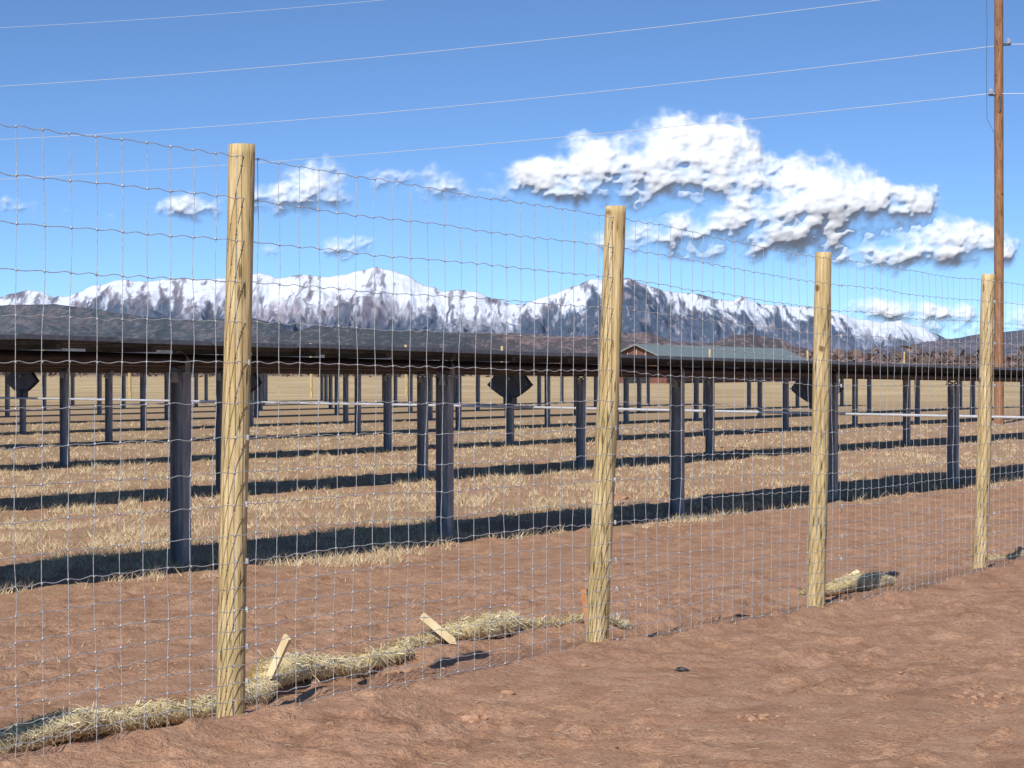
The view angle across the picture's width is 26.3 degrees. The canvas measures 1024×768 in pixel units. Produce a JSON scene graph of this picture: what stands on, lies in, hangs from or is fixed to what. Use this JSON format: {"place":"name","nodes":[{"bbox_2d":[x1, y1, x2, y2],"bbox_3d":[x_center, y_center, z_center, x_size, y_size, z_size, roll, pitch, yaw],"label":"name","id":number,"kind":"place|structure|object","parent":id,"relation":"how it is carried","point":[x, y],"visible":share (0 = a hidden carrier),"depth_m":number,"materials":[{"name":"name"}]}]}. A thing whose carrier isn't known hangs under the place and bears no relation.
{"place":"outdoors","nodes":[
{"label":"outdoors","id":0,"kind":"place"},
{"bbox_2d":[0,304,290,341],"bbox_3d":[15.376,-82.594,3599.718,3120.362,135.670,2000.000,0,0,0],"label":"foothill ridge","id":1,"kind":"structure","parent":0,"point":[202,330],"depth_m":3801.70,"materials":[{"name":"grey stone"}]},
{"bbox_2d":[0,267,947,350],"bbox_3d":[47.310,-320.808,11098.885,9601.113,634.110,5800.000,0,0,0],"label":"snowy mountain range","id":2,"kind":"structure","parent":0,"point":[161,298],"depth_m":11773.61,"materials":[{"name":"white snow"}]},
{"bbox_2d":[0,373,1023,767],"bbox_3d":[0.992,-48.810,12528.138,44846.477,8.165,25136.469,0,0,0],"label":"ground","id":3,"kind":"structure","parent":0,"point":[566,711],"depth_m":15.54,"materials":[{"name":"soil"}]},
{"bbox_2d":[71,373,323,405],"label":"solar panel row","id":4,"kind":"object","parent":3,"relation":"on","point":[206,387],"visible":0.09,"depth_m":115.54,"materials":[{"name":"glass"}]},
{"bbox_2d":[42,373,436,410],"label":"solar panel row","id":5,"kind":"object","parent":3,"relation":"on","point":[195,387],"visible":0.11,"depth_m":102.91,"materials":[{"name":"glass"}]},
{"bbox_2d":[4,372,563,416],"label":"solar panel row","id":6,"kind":"object","parent":3,"relation":"on","point":[99,391],"visible":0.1,"depth_m":94.44,"materials":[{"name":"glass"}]},
{"bbox_2d":[0,609,633,753],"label":"straw wattle","id":7,"kind":"object","parent":3,"relation":"on","point":[54,727],"visible":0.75,"depth_m":10.79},
{"bbox_2d":[267,634,290,679],"bbox_3d":[-1.150,1.349,10.805,0.017,0.241,0.175,0,0,-44],"label":"wooden stake","id":8,"kind":"object","parent":7,"relation":"on","point":[282,648],"visible":0.84,"depth_m":10.79,"materials":[{"name":"beige wood"}]},
{"bbox_2d":[164,373,649,419],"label":"solar panel row","id":9,"kind":"object","parent":3,"relation":"on","point":[167,397],"visible":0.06,"depth_m":89.96,"materials":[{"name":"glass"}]},
{"bbox_2d":[5,372,843,433],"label":"solar panel row","id":10,"kind":"object","parent":3,"relation":"on","point":[26,382],"visible":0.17,"depth_m":65.20,"materials":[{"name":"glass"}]},
{"bbox_2d":[419,612,455,643],"bbox_3d":[-0.425,1.399,12.531,0.218,0.188,0.019,0,0,-16],"label":"wooden stake","id":11,"kind":"object","parent":3,"relation":"on","point":[433,625],"visible":0.95,"depth_m":12.52,"materials":[{"name":"beige wood"}]},
{"bbox_2d":[0,350,910,492],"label":"solar panel row","id":12,"kind":"object","parent":3,"relation":"on","point":[803,392],"visible":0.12,"depth_m":36.06,"materials":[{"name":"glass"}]},
{"bbox_2d":[0,369,961,443],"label":"solar panel row","id":13,"kind":"object","parent":3,"relation":"on","point":[109,410],"visible":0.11,"depth_m":64.82,"materials":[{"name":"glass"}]},
{"bbox_2d":[0,546,1017,767],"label":"loose straw","id":14,"kind":"object","parent":3,"relation":"on","point":[515,688],"visible":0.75,"depth_m":10.06,"materials":[{"name":"beige plant"}]},
{"bbox_2d":[1,500,1020,725],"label":"scattered straw","id":15,"kind":"object","parent":3,"relation":"on","point":[266,702],"visible":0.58,"depth_m":15.41,"materials":[{"name":"beige plant"}]},
{"bbox_2d":[0,343,1022,402],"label":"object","id":16,"kind":"object","parent":3,"relation":"on","point":[129,390],"visible":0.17,"depth_m":134.05,"materials":[{"name":"metal"}]},
{"bbox_2d":[0,124,1023,757],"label":"woven wire fence","id":17,"kind":"object","parent":3,"relation":"on","point":[232,606],"visible":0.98,"depth_m":11.66,"materials":[{"name":"brown wood"}]},
{"bbox_2d":[0,419,1023,595],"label":"dry grass","id":18,"kind":"structure","parent":3,"relation":"on","point":[72,562],"depth_m":30.04,"materials":[{"name":"plant"}]},
{"bbox_2d":[0,334,1023,565],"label":"solar panel row","id":19,"kind":"object","parent":3,"relation":"on","point":[28,346],"visible":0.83,"depth_m":22.53,"materials":[{"name":"glass"}]},
{"bbox_2d":[0,367,1023,465],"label":"solar panel row","id":20,"kind":"object","parent":3,"relation":"on","point":[497,383],"visible":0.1,"depth_m":51.83,"materials":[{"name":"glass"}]},
{"bbox_2d":[0,397,1023,418],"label":"tracker drive shaft","id":21,"kind":"object","parent":20,"relation":"attached to","point":[644,409],"visible":0.77,"depth_m":51.31,"materials":[{"name":"silver metal"}]},
{"bbox_2d":[0,344,1023,376],"bbox_3d":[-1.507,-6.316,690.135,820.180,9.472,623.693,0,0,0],"label":"distant tree line","id":22,"kind":"object","parent":3,"relation":"on","point":[949,357],"visible":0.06,"depth_m":427.00,"materials":[{"name":"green plant"}]},
{"bbox_2d":[0,490,1023,767],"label":"soil clods","id":23,"kind":"object","parent":3,"relation":"on","point":[512,692],"visible":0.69,"depth_m":10.27,"materials":[{"name":"brown soil"}]},
{"bbox_2d":[581,589,587,623],"bbox_3d":[0.457,1.380,13.506,0.060,0.237,0.044,0,0,16],"label":"wooden stake","id":24,"kind":"object","parent":3,"relation":"on","point":[584,599],"visible":0.47,"depth_m":13.49,"materials":[{"name":"orange wood"}]},
{"bbox_2d":[674,667,689,671],"bbox_3d":[0.900,1.511,11.606,0.082,0.028,0.037,0,0,7],"label":"rubber scrap","id":25,"kind":"object","parent":3,"relation":"on","point":[682,669],"visible":1,"depth_m":11.60,"materials":[{"name":"black rubber"}]},
{"bbox_2d":[619,344,806,382],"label":"barn","id":26,"kind":"structure","parent":3,"relation":"on","point":[645,349],"depth_m":263.51,"materials":[{"name":"grey metal"}]},
{"bbox_2d":[627,350,645,382],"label":"windows and trim","id":27,"kind":"structure","parent":26,"relation":"in","point":[631,379],"depth_m":250.55,"materials":[{"name":"grey glass"}]},
{"bbox_2d":[797,569,897,596],"bbox_3d":[2.743,1.603,17.500,0.283,0.221,1.668,0,0,36],"label":"straw wattle","id":28,"kind":"object","parent":3,"relation":"on","point":[875,581],"visible":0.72,"depth_m":17.40,"materials":[{"name":"beige plant"}]},
{"bbox_2d":[844,570,859,578],"bbox_3d":[2.715,1.533,17.547,0.190,0.083,0.039,0,0,-40],"label":"wooden stake","id":29,"kind":"object","parent":28,"relation":"on","point":[856,571],"visible":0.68,"depth_m":17.57,"materials":[{"name":"beige wood"}]},
{"bbox_2d":[969,550,1023,559],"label":"straw wattle","id":30,"kind":"object","parent":3,"relation":"on","point":[996,556],"visible":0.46,"depth_m":20.61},
{"bbox_2d":[986,0,1010,423],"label":"utility pole","id":31,"kind":"object","parent":3,"relation":"on","point":[999,44],"visible":0.9,"depth_m":71.85,"materials":[{"name":"brown wood"}]},
{"bbox_2d":[0,0,1023,178],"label":"power line","id":32,"kind":"object","parent":31,"relation":"attached to","point":[500,101],"visible":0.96,"depth_m":85.01,"materials":[{"name":"grey metal"}]},
{"bbox_2d":[0,0,1023,338],"label":"sky","id":33,"kind":"structure","parent":0,"point":[946,144],"materials":[{"name":"blue"}]},
{"bbox_2d":[48,326,1021,361],"bbox_3d":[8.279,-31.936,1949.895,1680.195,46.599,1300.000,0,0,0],"label":"brush covered hill","id":34,"kind":"structure","parent":0,"point":[337,335],"depth_m":2025.22,"materials":[{"name":"brown plant"}]},
{"bbox_2d":[158,114,1023,333],"bbox_3d":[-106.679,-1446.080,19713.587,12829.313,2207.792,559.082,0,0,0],"label":"cloud","id":35,"kind":"structure","parent":0,"point":[735,167],"depth_m":19618.23,"materials":[{"name":"white"}]},
{"bbox_2d":[830,330,1023,355],"bbox_3d":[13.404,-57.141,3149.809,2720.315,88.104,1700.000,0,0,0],"label":"foothill ridge","id":36,"kind":"structure","parent":0,"point":[1017,338],"depth_m":3318.24,"materials":[{"name":"stone"}]}
]}

